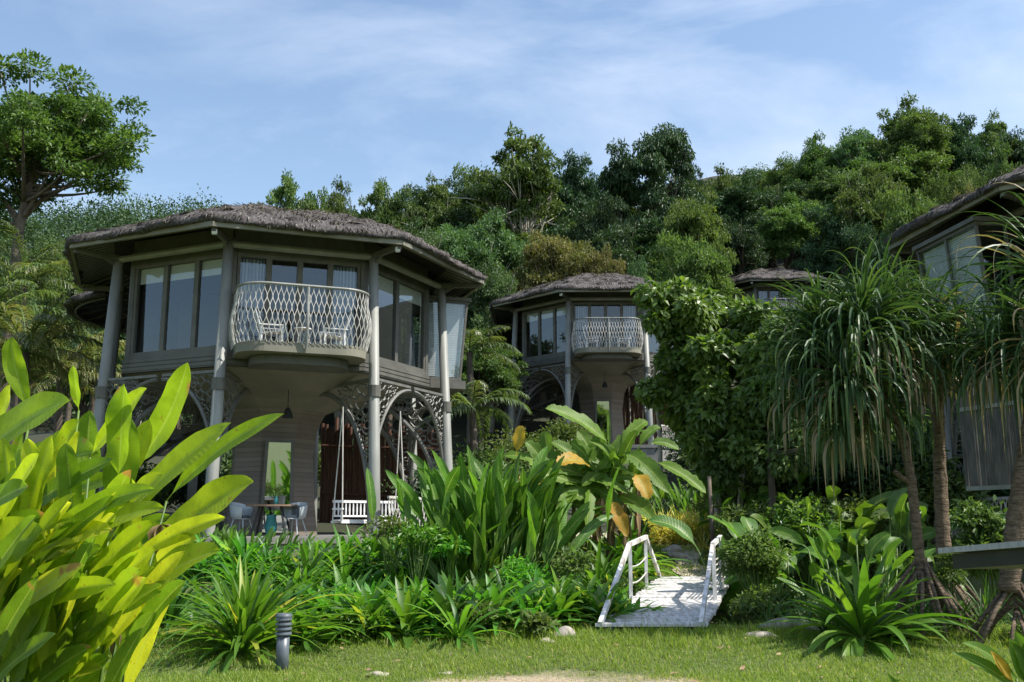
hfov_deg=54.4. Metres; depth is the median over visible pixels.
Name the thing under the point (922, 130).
broadleaf tree
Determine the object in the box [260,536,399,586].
lily clump
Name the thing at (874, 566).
round shrub
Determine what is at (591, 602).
lily clump
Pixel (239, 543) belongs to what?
lily clump
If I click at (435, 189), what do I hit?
broadleaf tree
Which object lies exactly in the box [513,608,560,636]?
leafy weed
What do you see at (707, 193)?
broadleaf tree
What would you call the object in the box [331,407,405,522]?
swing bench
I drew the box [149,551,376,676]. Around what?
lily clump
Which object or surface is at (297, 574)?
lily clump
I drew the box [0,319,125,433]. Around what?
coconut palm
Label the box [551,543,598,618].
leafy weed
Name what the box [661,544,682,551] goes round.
stone
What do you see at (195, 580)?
lily clump
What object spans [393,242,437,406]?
dark tree
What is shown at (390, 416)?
dark tree
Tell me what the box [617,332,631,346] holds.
lounge chair
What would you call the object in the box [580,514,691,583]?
lily clump
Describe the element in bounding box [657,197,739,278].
bright green tree
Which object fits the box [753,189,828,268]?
broadleaf tree
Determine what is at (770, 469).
leafy tree
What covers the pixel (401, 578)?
lily clump
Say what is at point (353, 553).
lily clump
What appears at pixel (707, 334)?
leafy tree
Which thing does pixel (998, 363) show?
pandanus
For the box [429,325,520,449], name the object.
coconut palm
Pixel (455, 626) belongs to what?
lily clump
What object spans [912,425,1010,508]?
background shrub
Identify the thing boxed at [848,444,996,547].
background shrub
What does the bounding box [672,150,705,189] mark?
dark tree
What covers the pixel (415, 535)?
leafy weed
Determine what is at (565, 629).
stone
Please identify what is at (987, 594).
grass tuft
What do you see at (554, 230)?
dark tree
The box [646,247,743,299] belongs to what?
broadleaf tree
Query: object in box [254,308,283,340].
lounge chair
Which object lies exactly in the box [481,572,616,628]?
lily clump
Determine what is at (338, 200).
broadleaf tree
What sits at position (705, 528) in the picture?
yellow grass
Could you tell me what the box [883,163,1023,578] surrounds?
stilt villa
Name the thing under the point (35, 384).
broadleaf tree
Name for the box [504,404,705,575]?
banana plant
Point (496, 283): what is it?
grey green tree
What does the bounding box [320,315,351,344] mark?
lounge chair
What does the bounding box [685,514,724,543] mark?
yellow grass
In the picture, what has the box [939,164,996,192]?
fine leaved tree
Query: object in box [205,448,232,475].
background shrub
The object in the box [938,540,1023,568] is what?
deck
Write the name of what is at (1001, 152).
broadleaf tree
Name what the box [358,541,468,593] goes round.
lily clump
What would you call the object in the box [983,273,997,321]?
window
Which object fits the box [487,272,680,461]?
stilt villa
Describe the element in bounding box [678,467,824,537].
shade plant
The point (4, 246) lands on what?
broadleaf tree
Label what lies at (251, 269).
glazed door
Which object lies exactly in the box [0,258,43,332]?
grey green tree
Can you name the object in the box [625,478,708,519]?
heliconia
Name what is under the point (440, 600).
lily clump
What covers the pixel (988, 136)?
broadleaf tree
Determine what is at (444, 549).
leafy weed
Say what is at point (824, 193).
grey green tree
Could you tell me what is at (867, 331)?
pandanus
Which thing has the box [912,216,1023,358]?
bay window
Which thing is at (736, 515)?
round shrub
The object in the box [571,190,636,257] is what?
dark tree
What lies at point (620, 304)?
glazed door
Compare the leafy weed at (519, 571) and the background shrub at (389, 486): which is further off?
the background shrub at (389, 486)
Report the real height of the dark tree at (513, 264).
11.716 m
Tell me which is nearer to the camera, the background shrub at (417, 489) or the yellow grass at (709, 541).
the yellow grass at (709, 541)
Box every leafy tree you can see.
[630,274,785,516]
[699,313,905,511]
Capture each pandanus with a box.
[736,228,982,639]
[891,260,1003,625]
[918,182,1023,643]
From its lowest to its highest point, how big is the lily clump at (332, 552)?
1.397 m
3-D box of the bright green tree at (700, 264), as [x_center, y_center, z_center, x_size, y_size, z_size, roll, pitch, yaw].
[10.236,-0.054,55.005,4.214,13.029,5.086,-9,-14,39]
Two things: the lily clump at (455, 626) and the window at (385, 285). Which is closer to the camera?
the lily clump at (455, 626)
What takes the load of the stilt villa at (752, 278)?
on the ground at (41, 431)
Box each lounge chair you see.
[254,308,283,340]
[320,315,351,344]
[583,331,597,346]
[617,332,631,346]
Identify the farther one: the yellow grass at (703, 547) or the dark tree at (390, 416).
the dark tree at (390, 416)
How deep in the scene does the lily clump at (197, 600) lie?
14.77 m
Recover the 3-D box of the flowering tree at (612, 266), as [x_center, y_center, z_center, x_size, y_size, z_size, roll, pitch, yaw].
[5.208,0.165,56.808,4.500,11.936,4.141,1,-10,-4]
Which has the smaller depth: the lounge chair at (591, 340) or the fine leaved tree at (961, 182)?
the lounge chair at (591, 340)
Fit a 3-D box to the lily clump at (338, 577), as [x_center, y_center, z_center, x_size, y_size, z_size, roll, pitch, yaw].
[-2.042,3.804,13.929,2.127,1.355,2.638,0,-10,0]
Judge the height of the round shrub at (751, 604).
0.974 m
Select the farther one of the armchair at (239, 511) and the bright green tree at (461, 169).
the bright green tree at (461, 169)
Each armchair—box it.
[229,502,253,532]
[282,502,307,535]
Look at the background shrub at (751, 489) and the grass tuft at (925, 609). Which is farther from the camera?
the background shrub at (751, 489)
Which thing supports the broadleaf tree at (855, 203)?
on the ground at (41, 431)
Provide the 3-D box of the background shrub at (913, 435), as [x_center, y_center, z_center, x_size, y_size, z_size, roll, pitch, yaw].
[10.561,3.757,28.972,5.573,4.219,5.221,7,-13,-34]
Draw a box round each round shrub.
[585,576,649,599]
[616,515,653,535]
[686,472,776,522]
[713,498,787,575]
[715,524,796,625]
[726,582,816,622]
[759,490,868,587]
[800,491,888,544]
[847,544,913,606]
[949,494,1023,624]
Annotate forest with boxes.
[0,151,570,425]
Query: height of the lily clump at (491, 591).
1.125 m
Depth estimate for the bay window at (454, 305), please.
28.12 m
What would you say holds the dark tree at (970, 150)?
on the ground at (41, 431)
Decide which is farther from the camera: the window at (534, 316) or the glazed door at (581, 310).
the window at (534, 316)
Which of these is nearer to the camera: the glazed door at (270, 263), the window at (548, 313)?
the glazed door at (270, 263)
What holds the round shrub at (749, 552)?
on the ground at (41, 431)
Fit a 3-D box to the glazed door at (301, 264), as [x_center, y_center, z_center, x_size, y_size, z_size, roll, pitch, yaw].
[-4.797,-0.864,24.128,0.735,2.300,0.150,4,-11,-20]
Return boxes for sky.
[0,0,1023,238]
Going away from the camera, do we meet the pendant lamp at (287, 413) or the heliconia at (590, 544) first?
the heliconia at (590, 544)
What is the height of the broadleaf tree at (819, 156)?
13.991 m
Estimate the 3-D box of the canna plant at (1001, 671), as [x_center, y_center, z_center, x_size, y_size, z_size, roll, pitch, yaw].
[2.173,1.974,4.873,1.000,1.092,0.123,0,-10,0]
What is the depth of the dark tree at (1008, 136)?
87.96 m
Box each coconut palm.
[0,220,87,444]
[0,262,83,388]
[0,284,102,442]
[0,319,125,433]
[36,327,125,413]
[419,380,531,459]
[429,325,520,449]
[431,324,530,456]
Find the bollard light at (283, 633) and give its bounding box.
[275,613,292,671]
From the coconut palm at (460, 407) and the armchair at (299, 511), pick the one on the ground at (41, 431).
the coconut palm at (460, 407)
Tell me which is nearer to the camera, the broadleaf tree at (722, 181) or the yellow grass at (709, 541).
the yellow grass at (709, 541)
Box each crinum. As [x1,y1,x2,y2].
[754,549,982,662]
[842,610,951,646]
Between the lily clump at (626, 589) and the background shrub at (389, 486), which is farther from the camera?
the background shrub at (389, 486)
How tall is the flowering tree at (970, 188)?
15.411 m
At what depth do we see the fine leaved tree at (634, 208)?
92.47 m
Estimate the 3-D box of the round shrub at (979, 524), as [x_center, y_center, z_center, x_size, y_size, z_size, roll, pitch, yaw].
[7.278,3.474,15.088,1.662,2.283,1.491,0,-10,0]
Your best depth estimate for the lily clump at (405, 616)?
12.26 m
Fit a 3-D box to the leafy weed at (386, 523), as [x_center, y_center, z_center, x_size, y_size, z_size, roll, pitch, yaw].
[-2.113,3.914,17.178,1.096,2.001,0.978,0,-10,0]
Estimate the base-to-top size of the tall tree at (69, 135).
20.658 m
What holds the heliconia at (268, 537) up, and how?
on the ground at (41, 431)
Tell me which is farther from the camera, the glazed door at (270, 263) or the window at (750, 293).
the window at (750, 293)
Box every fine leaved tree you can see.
[0,231,70,388]
[460,199,512,222]
[620,182,643,219]
[746,162,802,267]
[757,151,818,269]
[919,162,986,205]
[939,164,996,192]
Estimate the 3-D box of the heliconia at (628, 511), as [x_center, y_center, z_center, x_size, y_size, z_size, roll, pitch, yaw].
[3.947,5.224,34.710,5.987,1.900,2.571,0,-10,0]
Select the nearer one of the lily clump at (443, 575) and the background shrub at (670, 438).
the lily clump at (443, 575)
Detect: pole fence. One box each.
[319,417,439,526]
[622,385,673,444]
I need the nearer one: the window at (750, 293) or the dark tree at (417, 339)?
the dark tree at (417, 339)
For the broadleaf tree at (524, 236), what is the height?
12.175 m
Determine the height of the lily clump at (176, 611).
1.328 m
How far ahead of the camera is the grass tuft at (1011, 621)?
12.43 m
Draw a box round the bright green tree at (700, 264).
[653,227,735,308]
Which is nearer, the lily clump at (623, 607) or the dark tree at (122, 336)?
the lily clump at (623, 607)
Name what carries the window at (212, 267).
in the stilt villa at (168, 296)
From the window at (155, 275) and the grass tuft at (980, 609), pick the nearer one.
the grass tuft at (980, 609)
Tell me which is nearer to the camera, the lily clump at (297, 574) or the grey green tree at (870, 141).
the lily clump at (297, 574)
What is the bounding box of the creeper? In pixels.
[932,553,968,596]
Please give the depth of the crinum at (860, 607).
11.85 m
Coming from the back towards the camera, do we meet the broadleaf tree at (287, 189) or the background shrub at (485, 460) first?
the broadleaf tree at (287, 189)
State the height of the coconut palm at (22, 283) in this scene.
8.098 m
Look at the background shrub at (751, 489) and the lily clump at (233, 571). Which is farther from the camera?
the background shrub at (751, 489)
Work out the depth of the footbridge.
15.15 m
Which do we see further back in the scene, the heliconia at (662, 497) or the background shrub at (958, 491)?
the heliconia at (662, 497)
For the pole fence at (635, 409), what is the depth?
50.78 m
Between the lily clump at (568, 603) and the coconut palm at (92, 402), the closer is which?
the lily clump at (568, 603)
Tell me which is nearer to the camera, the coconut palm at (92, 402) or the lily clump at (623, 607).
the lily clump at (623, 607)
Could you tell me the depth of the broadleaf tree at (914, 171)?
78.29 m
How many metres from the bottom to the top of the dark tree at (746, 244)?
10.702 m
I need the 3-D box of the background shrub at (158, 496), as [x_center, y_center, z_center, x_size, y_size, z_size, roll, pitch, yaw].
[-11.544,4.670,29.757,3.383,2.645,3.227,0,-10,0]
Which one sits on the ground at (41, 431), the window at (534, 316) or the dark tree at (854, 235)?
the dark tree at (854, 235)
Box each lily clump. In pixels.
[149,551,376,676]
[160,570,230,637]
[179,528,282,580]
[180,573,238,615]
[181,582,259,621]
[182,530,278,587]
[183,541,326,597]
[195,530,318,583]
[217,577,318,627]
[239,540,425,590]
[251,575,397,622]
[252,575,429,652]
[256,531,405,579]
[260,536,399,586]
[272,562,381,595]
[279,572,409,597]
[281,524,393,576]
[291,582,389,621]
[305,563,397,624]
[315,562,390,589]
[316,577,469,649]
[323,575,411,596]
[325,579,444,638]
[332,528,429,577]
[332,531,408,578]
[332,573,521,652]
[339,565,496,633]
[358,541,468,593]
[358,563,453,595]
[372,570,507,624]
[386,574,552,637]
[402,570,556,644]
[454,566,554,630]
[455,573,503,589]
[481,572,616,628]
[488,567,595,635]
[499,574,584,594]
[506,579,608,625]
[527,565,669,630]
[532,572,577,587]
[553,581,665,622]
[558,538,661,599]
[559,571,654,599]
[568,586,617,622]
[574,588,663,624]
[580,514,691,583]
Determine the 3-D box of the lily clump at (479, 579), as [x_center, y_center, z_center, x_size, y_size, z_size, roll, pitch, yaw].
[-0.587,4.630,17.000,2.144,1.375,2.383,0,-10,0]
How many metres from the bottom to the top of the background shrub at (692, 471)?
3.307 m
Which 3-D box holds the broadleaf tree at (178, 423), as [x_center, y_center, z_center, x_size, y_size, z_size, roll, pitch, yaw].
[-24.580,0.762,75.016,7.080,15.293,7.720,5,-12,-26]
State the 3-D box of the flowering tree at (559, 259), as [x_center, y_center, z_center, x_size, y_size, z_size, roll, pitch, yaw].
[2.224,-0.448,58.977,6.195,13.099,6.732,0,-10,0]
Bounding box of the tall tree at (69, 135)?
[0,47,156,411]
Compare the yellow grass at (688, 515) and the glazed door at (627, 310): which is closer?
the yellow grass at (688, 515)
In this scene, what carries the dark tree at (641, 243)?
on the ground at (41, 431)
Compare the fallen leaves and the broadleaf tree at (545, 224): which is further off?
the broadleaf tree at (545, 224)
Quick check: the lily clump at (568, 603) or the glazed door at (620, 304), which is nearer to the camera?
the lily clump at (568, 603)
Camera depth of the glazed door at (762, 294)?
66.40 m
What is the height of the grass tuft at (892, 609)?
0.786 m
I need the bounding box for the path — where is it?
[576,533,716,575]
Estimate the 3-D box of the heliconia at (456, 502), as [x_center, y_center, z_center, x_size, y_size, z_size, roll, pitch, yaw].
[-0.414,3.263,18.247,4.714,2.734,3.203,0,-10,0]
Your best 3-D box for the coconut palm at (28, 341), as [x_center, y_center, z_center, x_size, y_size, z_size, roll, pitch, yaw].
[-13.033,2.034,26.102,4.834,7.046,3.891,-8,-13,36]
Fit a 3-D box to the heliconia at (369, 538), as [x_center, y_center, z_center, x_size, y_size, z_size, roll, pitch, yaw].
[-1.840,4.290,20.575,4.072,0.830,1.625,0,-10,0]
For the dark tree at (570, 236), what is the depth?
69.94 m
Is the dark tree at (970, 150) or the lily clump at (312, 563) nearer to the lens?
the lily clump at (312, 563)
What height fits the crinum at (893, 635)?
0.673 m
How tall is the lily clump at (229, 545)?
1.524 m
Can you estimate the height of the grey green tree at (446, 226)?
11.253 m
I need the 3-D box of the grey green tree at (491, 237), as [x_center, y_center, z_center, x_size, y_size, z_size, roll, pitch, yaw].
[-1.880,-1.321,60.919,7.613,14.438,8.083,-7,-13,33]
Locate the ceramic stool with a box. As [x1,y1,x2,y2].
[264,515,276,533]
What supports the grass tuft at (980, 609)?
on the ground at (41, 431)
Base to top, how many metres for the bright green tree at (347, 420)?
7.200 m
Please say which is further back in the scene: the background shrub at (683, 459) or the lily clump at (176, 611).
the background shrub at (683, 459)
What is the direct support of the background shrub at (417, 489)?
on the ground at (41, 431)
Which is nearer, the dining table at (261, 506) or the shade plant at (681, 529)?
the shade plant at (681, 529)
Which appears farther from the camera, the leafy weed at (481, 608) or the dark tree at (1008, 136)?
the dark tree at (1008, 136)
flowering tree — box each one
[506,228,598,422]
[569,243,626,274]
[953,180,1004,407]
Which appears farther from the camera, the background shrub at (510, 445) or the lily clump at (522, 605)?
the background shrub at (510, 445)
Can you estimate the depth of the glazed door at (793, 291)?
66.32 m
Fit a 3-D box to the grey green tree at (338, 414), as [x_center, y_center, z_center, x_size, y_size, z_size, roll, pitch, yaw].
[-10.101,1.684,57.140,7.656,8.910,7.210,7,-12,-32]
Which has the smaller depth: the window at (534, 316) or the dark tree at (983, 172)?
the window at (534, 316)
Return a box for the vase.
[270,485,282,503]
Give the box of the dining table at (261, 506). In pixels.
[246,504,297,535]
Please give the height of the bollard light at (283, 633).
0.655 m
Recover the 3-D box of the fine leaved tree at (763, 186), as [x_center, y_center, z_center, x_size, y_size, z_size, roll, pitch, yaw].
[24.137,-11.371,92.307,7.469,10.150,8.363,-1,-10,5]
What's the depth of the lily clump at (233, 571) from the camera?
17.76 m
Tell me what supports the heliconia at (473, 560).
on the ground at (41, 431)
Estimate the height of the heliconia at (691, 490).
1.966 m
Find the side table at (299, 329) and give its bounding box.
[294,327,310,342]
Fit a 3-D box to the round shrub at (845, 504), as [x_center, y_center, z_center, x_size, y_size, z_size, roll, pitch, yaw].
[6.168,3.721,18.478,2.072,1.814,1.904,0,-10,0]
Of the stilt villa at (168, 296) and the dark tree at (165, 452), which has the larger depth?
the dark tree at (165, 452)
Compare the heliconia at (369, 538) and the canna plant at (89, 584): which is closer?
the canna plant at (89, 584)
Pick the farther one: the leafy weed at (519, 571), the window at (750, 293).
the window at (750, 293)
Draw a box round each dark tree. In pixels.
[35,328,127,418]
[73,324,125,395]
[117,356,168,455]
[384,317,437,432]
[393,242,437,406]
[398,181,486,231]
[400,175,460,211]
[401,320,462,413]
[478,253,536,405]
[509,251,548,406]
[512,223,572,270]
[543,148,605,229]
[545,224,656,279]
[547,207,616,244]
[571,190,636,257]
[625,217,666,264]
[640,243,669,280]
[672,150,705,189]
[702,169,770,271]
[705,175,737,185]
[715,211,771,304]
[720,179,811,268]
[789,200,876,290]
[832,215,926,301]
[903,305,958,414]
[936,111,993,179]
[974,163,1014,181]
[993,125,1023,173]
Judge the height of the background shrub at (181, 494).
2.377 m
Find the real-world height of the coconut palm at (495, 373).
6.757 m
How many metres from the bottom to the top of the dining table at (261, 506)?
0.746 m
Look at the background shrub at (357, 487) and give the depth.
34.42 m
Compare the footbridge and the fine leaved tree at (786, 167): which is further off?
the fine leaved tree at (786, 167)
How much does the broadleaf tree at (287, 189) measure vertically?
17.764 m
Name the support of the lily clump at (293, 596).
on the ground at (41, 431)
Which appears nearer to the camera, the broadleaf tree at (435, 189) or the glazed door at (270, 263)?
the glazed door at (270, 263)
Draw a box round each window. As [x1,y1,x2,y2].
[130,265,165,355]
[161,261,196,352]
[192,259,221,349]
[366,269,397,363]
[396,282,425,371]
[400,295,470,398]
[524,312,538,358]
[539,308,553,356]
[554,306,565,353]
[730,293,741,300]
[742,291,752,300]
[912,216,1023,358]
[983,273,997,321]
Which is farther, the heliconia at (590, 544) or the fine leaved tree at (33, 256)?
the fine leaved tree at (33, 256)
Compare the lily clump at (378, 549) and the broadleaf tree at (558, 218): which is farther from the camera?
the broadleaf tree at (558, 218)
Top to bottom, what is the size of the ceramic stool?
0.500 m
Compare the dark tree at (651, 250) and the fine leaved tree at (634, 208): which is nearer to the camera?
the dark tree at (651, 250)
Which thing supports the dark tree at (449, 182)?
on the ground at (41, 431)
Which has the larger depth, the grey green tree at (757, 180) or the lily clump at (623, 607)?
the grey green tree at (757, 180)
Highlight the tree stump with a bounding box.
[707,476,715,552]
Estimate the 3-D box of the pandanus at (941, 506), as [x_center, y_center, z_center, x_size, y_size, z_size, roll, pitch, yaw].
[6.095,1.364,13.946,2.071,5.333,1.856,-4,-11,22]
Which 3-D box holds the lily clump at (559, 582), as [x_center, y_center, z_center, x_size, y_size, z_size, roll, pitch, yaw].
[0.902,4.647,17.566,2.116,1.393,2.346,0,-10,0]
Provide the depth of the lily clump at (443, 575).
13.89 m
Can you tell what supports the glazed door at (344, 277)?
in the stilt villa at (168, 296)
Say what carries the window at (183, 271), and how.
in the stilt villa at (168, 296)
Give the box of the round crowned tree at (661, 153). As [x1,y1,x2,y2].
[595,121,710,249]
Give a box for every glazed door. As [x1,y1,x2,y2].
[234,256,269,345]
[266,259,300,341]
[297,262,330,343]
[328,265,359,346]
[574,305,589,348]
[590,305,605,346]
[606,304,621,346]
[622,304,637,346]
[757,290,768,302]
[791,290,802,309]
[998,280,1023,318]
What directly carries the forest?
on the ground at (41, 431)
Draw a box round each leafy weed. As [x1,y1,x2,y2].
[331,603,389,637]
[360,509,421,589]
[387,514,452,591]
[424,534,470,585]
[451,598,513,631]
[489,547,549,584]
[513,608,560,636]
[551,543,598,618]
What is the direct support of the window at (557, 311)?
in the stilt villa at (552, 321)
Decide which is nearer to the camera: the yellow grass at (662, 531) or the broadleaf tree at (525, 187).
the yellow grass at (662, 531)
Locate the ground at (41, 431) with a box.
[1,169,1023,681]
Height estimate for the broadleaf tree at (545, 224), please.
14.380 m
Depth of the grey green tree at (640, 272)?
57.61 m
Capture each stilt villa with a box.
[57,202,487,554]
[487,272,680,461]
[727,268,837,315]
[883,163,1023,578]
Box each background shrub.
[135,462,180,509]
[162,469,225,509]
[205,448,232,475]
[225,440,346,486]
[319,436,384,500]
[381,468,408,494]
[407,459,483,506]
[452,438,530,479]
[478,427,562,474]
[533,417,607,447]
[655,425,680,455]
[663,431,691,476]
[675,428,761,511]
[676,434,800,511]
[724,449,845,507]
[767,431,892,504]
[807,430,962,552]
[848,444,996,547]
[879,409,932,441]
[892,408,959,442]
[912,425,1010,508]
[957,413,1012,518]
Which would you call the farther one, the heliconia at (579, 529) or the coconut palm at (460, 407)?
the coconut palm at (460, 407)
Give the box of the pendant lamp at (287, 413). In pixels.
[282,390,292,417]
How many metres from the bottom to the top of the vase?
0.463 m
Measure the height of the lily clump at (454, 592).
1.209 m
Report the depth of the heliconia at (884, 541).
14.81 m
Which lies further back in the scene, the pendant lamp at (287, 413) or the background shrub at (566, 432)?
the background shrub at (566, 432)
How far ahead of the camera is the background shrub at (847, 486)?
21.16 m
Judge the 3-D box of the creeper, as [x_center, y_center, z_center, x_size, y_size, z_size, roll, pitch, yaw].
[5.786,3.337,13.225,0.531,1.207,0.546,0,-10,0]
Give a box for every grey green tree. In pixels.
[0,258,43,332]
[334,411,341,428]
[400,215,446,398]
[414,305,486,364]
[435,221,470,240]
[437,205,529,405]
[462,257,521,432]
[627,254,647,406]
[731,166,783,195]
[798,165,895,268]
[820,125,896,180]
[835,129,886,151]
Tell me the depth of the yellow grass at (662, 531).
25.64 m
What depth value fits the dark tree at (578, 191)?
82.64 m
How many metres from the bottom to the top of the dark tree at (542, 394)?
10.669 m
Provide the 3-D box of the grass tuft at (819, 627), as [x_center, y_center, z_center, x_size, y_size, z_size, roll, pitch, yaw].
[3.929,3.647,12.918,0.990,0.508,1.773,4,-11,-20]
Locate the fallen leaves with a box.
[230,627,1009,681]
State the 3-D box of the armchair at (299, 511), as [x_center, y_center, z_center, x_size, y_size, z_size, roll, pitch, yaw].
[-5.147,4.230,23.657,0.617,0.812,0.520,-4,-11,20]
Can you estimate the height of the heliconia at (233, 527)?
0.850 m
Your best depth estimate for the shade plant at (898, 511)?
16.68 m
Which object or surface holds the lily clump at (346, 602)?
on the ground at (41, 431)
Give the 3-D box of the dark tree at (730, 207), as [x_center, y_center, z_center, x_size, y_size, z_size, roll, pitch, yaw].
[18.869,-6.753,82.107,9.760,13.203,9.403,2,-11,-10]
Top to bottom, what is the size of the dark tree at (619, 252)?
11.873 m
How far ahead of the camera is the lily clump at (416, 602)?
12.84 m
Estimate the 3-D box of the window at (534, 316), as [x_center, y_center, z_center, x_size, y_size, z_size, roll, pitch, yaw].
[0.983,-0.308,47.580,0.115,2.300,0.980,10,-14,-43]
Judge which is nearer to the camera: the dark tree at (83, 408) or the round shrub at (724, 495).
the round shrub at (724, 495)
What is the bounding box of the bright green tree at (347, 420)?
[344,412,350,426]
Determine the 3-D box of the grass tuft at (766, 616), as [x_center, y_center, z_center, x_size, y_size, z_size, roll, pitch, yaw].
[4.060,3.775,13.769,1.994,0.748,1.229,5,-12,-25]
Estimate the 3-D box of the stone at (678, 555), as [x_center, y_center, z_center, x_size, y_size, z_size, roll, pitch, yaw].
[3.530,4.582,21.005,0.352,0.244,0.282,0,-10,0]
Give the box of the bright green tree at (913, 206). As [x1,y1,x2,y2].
[871,184,939,420]
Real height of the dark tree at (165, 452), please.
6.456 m
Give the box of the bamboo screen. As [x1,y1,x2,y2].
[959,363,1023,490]
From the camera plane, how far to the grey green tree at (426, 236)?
61.16 m
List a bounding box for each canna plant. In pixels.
[0,337,282,681]
[853,630,1023,681]
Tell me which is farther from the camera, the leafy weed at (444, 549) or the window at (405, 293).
the window at (405, 293)
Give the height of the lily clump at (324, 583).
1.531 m
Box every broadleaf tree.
[0,240,6,268]
[0,311,84,396]
[36,269,86,422]
[173,414,180,431]
[258,167,328,210]
[300,195,329,211]
[320,175,354,215]
[350,176,411,230]
[400,171,468,237]
[448,120,565,352]
[494,200,570,238]
[499,219,539,351]
[544,206,592,237]
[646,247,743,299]
[648,180,717,239]
[706,161,740,199]
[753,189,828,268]
[780,130,848,197]
[807,157,903,205]
[816,158,907,269]
[861,90,959,193]
[864,143,962,201]
[968,107,1022,170]
[971,135,1023,189]
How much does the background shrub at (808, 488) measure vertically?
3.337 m
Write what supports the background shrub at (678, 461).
on the ground at (41, 431)
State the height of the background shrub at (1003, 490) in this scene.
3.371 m
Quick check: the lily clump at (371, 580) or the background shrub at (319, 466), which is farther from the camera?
the background shrub at (319, 466)
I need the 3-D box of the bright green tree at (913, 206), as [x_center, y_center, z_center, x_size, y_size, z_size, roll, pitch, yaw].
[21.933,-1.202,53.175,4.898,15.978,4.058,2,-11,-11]
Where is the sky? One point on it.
(237, 93)
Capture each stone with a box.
[366,671,388,675]
[553,626,575,636]
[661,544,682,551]
[671,552,686,558]
[743,631,775,637]
[760,618,792,629]
[790,619,812,627]
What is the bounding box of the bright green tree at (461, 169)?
[452,162,506,218]
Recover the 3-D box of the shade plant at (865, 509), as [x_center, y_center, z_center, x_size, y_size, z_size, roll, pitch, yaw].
[6.203,3.658,17.575,2.950,2.144,3.571,7,-13,-34]
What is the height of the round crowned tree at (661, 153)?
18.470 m
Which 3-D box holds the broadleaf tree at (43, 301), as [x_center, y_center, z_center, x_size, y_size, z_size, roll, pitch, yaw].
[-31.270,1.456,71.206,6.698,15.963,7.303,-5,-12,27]
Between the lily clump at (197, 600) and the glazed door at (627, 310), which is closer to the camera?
the lily clump at (197, 600)
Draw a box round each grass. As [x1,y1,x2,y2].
[634,504,702,545]
[644,512,698,541]
[649,509,706,545]
[670,505,708,525]
[671,510,720,545]
[683,530,716,552]
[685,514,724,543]
[693,526,718,546]
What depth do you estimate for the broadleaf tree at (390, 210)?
74.11 m
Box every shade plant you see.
[648,515,904,624]
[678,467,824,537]
[751,485,935,608]
[797,488,974,612]
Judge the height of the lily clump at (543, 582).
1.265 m
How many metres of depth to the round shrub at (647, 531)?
22.03 m
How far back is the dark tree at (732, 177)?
92.23 m
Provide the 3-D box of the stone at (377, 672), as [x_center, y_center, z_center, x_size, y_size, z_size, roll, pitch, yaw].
[-1.401,3.502,10.447,0.258,0.080,0.180,-5,-12,27]
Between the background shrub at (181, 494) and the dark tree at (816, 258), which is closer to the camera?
the background shrub at (181, 494)
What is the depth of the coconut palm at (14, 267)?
33.78 m
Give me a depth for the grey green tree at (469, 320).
55.82 m
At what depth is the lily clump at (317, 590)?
13.66 m
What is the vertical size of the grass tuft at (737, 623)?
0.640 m
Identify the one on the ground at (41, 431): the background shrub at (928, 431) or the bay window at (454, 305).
the background shrub at (928, 431)
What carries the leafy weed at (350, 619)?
on the ground at (41, 431)
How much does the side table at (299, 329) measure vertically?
0.447 m
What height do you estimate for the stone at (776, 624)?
0.292 m
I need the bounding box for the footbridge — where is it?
[595,535,728,630]
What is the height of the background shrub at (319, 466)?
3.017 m
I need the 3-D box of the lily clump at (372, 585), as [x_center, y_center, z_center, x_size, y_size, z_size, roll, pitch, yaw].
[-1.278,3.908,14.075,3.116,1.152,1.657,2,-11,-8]
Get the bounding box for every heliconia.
[194,526,336,560]
[197,523,275,541]
[324,531,425,559]
[366,445,619,587]
[379,517,527,592]
[525,509,583,573]
[538,529,603,560]
[567,467,685,514]
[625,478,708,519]
[626,480,708,521]
[651,484,707,517]
[769,523,974,622]
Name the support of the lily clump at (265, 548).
on the ground at (41, 431)
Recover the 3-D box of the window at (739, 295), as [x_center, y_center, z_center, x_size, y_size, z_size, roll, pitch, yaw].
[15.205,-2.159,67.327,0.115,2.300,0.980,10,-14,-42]
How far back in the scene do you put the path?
20.46 m
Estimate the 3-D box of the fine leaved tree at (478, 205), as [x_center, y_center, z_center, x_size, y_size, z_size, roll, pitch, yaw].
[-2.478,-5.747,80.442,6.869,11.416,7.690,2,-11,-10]
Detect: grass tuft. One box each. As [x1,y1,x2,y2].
[722,613,817,625]
[724,588,843,625]
[763,601,850,637]
[873,591,1001,625]
[881,587,979,637]
[928,588,1011,631]
[961,571,1011,625]
[982,604,1023,633]
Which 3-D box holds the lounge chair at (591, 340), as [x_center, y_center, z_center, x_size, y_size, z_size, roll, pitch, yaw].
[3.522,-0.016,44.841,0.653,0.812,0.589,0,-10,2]
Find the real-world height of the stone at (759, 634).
0.135 m
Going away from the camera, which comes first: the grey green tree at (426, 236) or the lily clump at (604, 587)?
the lily clump at (604, 587)

